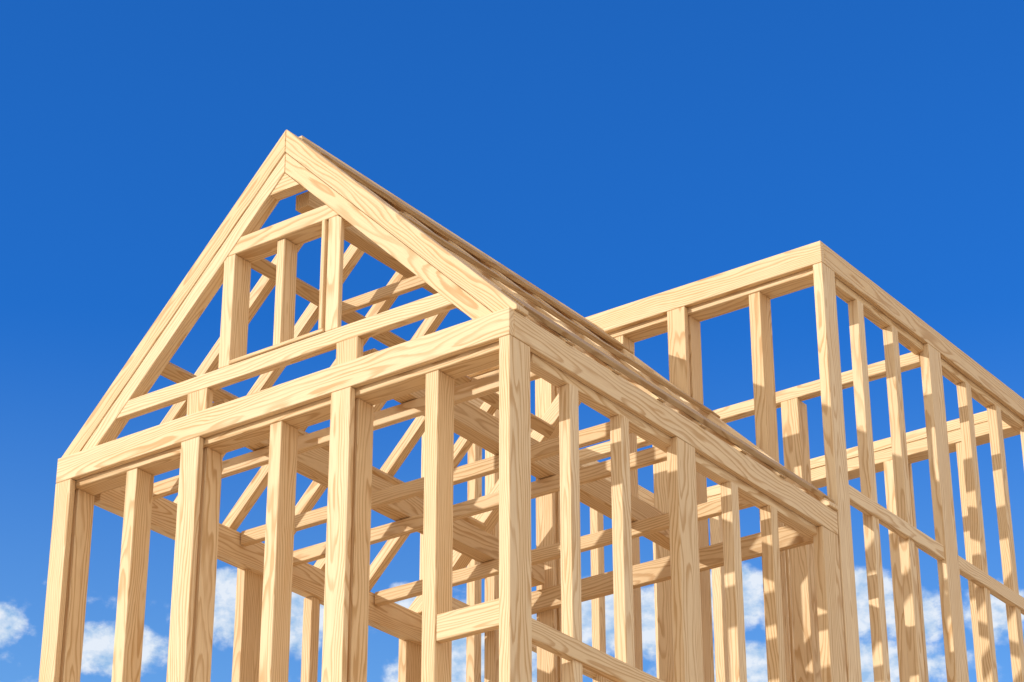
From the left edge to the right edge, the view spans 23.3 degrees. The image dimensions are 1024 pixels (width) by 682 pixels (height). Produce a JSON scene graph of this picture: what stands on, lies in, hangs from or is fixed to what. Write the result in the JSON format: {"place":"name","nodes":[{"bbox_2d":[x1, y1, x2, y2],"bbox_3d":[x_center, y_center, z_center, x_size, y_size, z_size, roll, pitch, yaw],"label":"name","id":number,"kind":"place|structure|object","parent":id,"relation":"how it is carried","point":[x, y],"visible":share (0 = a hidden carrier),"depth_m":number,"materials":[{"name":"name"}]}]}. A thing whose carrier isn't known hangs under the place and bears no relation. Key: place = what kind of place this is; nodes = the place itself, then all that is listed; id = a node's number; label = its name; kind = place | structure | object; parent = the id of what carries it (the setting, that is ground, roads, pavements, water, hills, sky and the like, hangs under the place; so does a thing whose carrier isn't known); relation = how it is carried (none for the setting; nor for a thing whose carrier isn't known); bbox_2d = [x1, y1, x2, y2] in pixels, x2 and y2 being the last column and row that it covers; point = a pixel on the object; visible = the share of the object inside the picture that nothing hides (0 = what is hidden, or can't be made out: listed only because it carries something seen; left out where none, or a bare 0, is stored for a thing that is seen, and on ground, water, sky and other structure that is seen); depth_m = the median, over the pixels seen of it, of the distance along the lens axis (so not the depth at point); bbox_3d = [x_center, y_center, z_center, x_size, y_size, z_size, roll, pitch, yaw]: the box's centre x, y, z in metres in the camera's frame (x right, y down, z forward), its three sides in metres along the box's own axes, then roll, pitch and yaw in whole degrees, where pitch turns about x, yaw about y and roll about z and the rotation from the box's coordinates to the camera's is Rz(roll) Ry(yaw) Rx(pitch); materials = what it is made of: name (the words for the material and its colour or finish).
{"place":"outdoors","nodes":[
{"label":"outdoors","id":0,"kind":"place"},
{"bbox_2d":[0,0,1023,681],"label":"sky","id":1,"kind":"structure","parent":0,"point":[607,154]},
{"label":"ground","id":2,"kind":"structure","parent":0,"visible":0},
{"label":"sole plates","id":3,"kind":"object","parent":2,"relation":"on","visible":0},
{"bbox_2d":[94,485,421,681],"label":"side wall","id":4,"kind":"structure","parent":3,"relation":"on","point":[403,624],"depth_m":19.04,"materials":[{"name":"brown wood"}]},
{"bbox_2d":[39,130,527,681],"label":"front gable wall","id":5,"kind":"structure","parent":3,"relation":"on","point":[349,390],"depth_m":16.68,"materials":[{"name":"brown wood"}]},
{"bbox_2d":[452,398,658,681],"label":"block left wall","id":6,"kind":"structure","parent":3,"relation":"on","point":[473,642],"depth_m":22.65,"materials":[{"name":"brown wood"}]},
{"bbox_2d":[419,241,823,681],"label":"block front wall","id":7,"kind":"structure","parent":3,"relation":"on","point":[679,314],"depth_m":19.98,"materials":[{"name":"brown wood"}]},
{"bbox_2d":[499,310,846,681],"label":"side wall","id":8,"kind":"structure","parent":3,"relation":"on","point":[690,448],"depth_m":16.33,"materials":[{"name":"brown wood"}]},
{"bbox_2d":[153,136,838,614],"bbox_3d":[-0.352,0.225,18.706,4.041,2.170,3.975,-18,-32,32],"label":"roof frame","id":9,"kind":"object","parent":8,"relation":"on","point":[399,502],"visible":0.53,"depth_m":18.39,"materials":[{"name":"brown wood"}]},
{"bbox_2d":[579,352,920,681],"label":"cross frame","id":10,"kind":"object","parent":3,"relation":"on","point":[793,406],"visible":0.52,"depth_m":21.38,"materials":[{"name":"brown wood"}]},
{"bbox_2d":[707,411,1019,681],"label":"block back wall","id":11,"kind":"structure","parent":3,"relation":"on","point":[917,446],"depth_m":22.88,"materials":[{"name":"brown wood"}]},
{"bbox_2d":[813,243,1023,681],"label":"wall frame","id":12,"kind":"structure","parent":3,"relation":"on","point":[860,294],"depth_m":20.04,"materials":[{"name":"brown wood"}]}
]}

